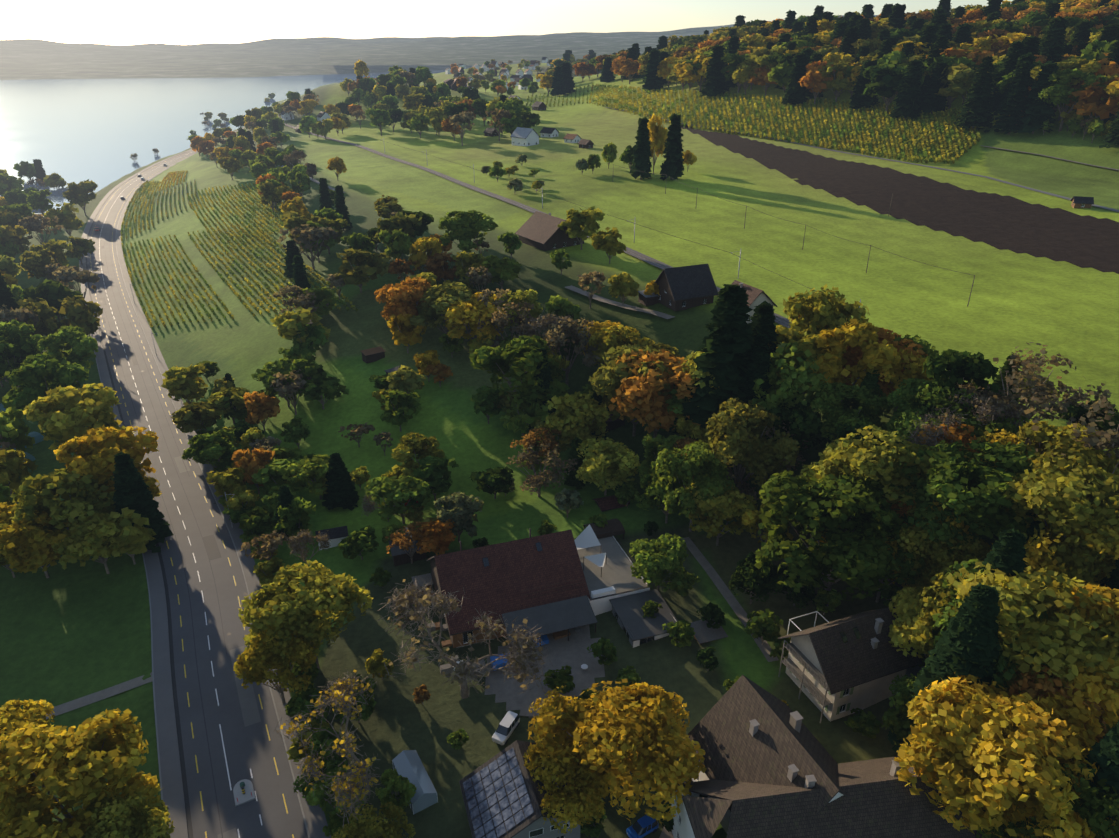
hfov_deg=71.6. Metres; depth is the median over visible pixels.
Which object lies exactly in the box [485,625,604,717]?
paved courtyard
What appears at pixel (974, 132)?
vineyard rows
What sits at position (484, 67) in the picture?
village house
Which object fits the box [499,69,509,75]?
village house
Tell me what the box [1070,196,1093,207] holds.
hut field
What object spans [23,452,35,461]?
garden net tunnel
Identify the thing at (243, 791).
traffic island
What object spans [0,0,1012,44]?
sky
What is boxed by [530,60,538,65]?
village house
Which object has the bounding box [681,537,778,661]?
garden lane
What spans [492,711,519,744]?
car
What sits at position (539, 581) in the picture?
house
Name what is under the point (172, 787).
sidewalk
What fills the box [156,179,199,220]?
vineyard posts
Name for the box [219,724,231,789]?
solid mark
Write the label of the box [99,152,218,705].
dash mark
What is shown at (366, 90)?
trees
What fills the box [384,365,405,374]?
orchard shed
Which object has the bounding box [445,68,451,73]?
village house
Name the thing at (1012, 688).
trees
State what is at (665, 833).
drive gravel
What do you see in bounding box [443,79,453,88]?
village house
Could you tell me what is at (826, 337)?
trees
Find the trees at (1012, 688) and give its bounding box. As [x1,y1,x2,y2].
[0,334,1118,837]
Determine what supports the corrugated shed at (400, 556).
on the terrain ground
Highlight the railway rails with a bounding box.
[286,124,790,325]
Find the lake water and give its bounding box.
[0,70,444,216]
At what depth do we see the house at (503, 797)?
85.30 m
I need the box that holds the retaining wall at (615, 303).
[565,285,673,318]
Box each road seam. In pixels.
[94,244,222,837]
[105,226,226,654]
[109,215,189,476]
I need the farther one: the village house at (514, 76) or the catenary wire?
the village house at (514, 76)
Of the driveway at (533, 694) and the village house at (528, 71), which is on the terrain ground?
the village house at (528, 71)
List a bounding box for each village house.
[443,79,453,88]
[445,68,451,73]
[450,78,459,90]
[480,64,486,71]
[490,61,498,66]
[498,72,507,78]
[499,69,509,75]
[510,75,521,81]
[514,77,523,85]
[515,69,523,76]
[518,84,526,89]
[522,74,532,81]
[524,69,531,74]
[528,65,535,69]
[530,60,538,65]
[542,57,547,62]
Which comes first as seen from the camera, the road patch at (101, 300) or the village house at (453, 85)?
the road patch at (101, 300)
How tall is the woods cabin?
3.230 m
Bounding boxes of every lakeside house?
[280,110,293,119]
[316,111,330,121]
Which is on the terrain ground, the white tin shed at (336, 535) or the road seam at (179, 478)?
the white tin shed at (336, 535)
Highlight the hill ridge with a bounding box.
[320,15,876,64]
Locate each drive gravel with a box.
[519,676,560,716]
[659,780,692,837]
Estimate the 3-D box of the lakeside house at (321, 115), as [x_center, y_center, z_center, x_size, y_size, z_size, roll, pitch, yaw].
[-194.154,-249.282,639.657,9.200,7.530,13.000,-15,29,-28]
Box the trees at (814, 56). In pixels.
[0,0,1118,837]
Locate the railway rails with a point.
(519, 205)
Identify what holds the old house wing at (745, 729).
on the terrain ground
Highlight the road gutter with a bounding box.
[86,138,221,837]
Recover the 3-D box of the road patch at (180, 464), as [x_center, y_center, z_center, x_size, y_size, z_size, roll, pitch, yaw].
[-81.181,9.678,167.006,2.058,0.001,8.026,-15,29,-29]
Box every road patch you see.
[98,297,106,305]
[129,352,138,364]
[174,456,189,472]
[203,534,220,559]
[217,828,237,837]
[230,646,260,726]
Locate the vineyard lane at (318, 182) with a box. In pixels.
[278,165,344,192]
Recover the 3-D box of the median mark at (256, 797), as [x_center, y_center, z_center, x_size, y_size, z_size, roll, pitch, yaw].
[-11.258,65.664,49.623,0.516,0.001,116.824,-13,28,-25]
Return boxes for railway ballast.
[284,123,790,327]
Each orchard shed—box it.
[360,346,385,362]
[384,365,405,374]
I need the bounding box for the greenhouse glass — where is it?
[392,750,437,814]
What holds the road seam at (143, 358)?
on the road asphalt
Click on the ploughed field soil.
(1000, 222)
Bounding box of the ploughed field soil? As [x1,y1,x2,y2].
[680,124,1118,273]
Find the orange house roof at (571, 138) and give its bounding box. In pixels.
[563,133,581,142]
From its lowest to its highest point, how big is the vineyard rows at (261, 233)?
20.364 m
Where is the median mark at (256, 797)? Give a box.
[250,769,261,824]
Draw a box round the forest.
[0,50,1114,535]
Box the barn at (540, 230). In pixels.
[516,211,587,250]
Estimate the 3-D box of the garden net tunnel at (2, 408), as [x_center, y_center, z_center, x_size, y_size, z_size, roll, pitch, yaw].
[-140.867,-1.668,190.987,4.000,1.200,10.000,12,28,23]
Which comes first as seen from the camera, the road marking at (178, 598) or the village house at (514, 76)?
the road marking at (178, 598)
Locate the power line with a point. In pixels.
(832, 235)
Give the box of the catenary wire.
[381,140,815,290]
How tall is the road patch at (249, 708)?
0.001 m
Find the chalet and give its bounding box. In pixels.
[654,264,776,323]
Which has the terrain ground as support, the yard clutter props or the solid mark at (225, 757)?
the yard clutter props
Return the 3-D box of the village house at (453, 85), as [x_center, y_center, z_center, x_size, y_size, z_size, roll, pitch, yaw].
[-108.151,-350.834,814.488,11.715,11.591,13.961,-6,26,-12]
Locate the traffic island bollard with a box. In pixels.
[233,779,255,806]
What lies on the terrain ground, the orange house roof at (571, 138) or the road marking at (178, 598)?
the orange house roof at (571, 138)
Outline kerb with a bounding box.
[116,159,309,837]
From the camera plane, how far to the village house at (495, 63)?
1512.38 m
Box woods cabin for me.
[605,414,625,430]
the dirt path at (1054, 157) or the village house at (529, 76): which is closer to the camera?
the dirt path at (1054, 157)
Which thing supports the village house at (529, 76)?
on the terrain ground
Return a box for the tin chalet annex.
[637,290,658,305]
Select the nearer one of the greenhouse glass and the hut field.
the greenhouse glass
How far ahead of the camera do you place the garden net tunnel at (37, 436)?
178.23 m
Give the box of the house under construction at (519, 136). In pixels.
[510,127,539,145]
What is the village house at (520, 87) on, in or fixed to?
on the terrain ground
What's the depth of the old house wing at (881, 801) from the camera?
76.28 m
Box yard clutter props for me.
[421,591,587,677]
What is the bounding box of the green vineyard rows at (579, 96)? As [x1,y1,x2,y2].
[526,85,589,107]
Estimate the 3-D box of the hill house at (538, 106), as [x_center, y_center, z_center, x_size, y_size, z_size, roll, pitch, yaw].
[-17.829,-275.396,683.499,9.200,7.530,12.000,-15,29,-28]
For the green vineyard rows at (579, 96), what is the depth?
760.20 m
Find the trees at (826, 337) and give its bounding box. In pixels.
[0,35,1118,837]
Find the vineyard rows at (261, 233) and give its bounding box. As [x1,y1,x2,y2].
[121,170,357,328]
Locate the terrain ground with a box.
[0,63,1118,837]
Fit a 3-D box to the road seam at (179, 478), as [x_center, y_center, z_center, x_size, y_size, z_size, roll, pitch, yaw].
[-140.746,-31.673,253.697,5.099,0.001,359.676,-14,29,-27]
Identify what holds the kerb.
on the terrain ground
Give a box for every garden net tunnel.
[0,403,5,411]
[0,431,43,449]
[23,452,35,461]
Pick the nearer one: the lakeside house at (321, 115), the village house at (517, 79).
the lakeside house at (321, 115)
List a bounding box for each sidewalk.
[80,127,244,837]
[116,157,330,837]
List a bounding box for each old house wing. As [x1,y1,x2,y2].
[671,756,1003,837]
[685,675,849,832]
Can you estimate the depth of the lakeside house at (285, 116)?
649.92 m
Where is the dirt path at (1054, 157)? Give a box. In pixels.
[981,145,1118,169]
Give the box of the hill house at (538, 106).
[531,101,546,110]
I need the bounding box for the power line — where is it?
[670,177,970,274]
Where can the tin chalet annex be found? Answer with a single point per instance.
(647, 300)
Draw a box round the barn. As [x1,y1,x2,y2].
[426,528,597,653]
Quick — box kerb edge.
[79,150,187,799]
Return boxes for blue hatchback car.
[626,815,658,837]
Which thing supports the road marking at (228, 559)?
on the road asphalt
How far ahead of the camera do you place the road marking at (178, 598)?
116.02 m
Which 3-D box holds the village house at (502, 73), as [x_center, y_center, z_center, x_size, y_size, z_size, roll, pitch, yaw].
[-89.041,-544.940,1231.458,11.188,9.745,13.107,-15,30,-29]
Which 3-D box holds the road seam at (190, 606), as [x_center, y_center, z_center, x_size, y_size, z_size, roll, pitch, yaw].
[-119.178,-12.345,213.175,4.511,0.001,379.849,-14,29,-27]
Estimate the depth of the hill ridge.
3785.54 m
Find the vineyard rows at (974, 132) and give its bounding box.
[589,83,980,163]
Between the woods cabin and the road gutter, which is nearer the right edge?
the woods cabin
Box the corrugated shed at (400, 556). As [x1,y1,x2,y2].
[388,527,426,565]
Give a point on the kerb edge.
(150, 617)
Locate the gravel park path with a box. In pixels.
[46,672,152,718]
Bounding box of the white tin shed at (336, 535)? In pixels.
[315,526,348,549]
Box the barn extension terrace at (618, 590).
[574,495,727,647]
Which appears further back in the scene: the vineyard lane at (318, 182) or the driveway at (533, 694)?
the vineyard lane at (318, 182)
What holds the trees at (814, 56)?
on the terrain ground
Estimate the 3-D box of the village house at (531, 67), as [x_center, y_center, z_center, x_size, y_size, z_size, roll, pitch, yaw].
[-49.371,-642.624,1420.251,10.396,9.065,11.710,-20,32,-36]
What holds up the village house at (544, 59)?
on the terrain ground
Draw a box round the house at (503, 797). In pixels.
[459,740,585,837]
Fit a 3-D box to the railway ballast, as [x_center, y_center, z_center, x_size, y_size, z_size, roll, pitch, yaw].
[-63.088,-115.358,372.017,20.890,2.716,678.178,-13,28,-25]
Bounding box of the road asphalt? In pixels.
[87,138,307,837]

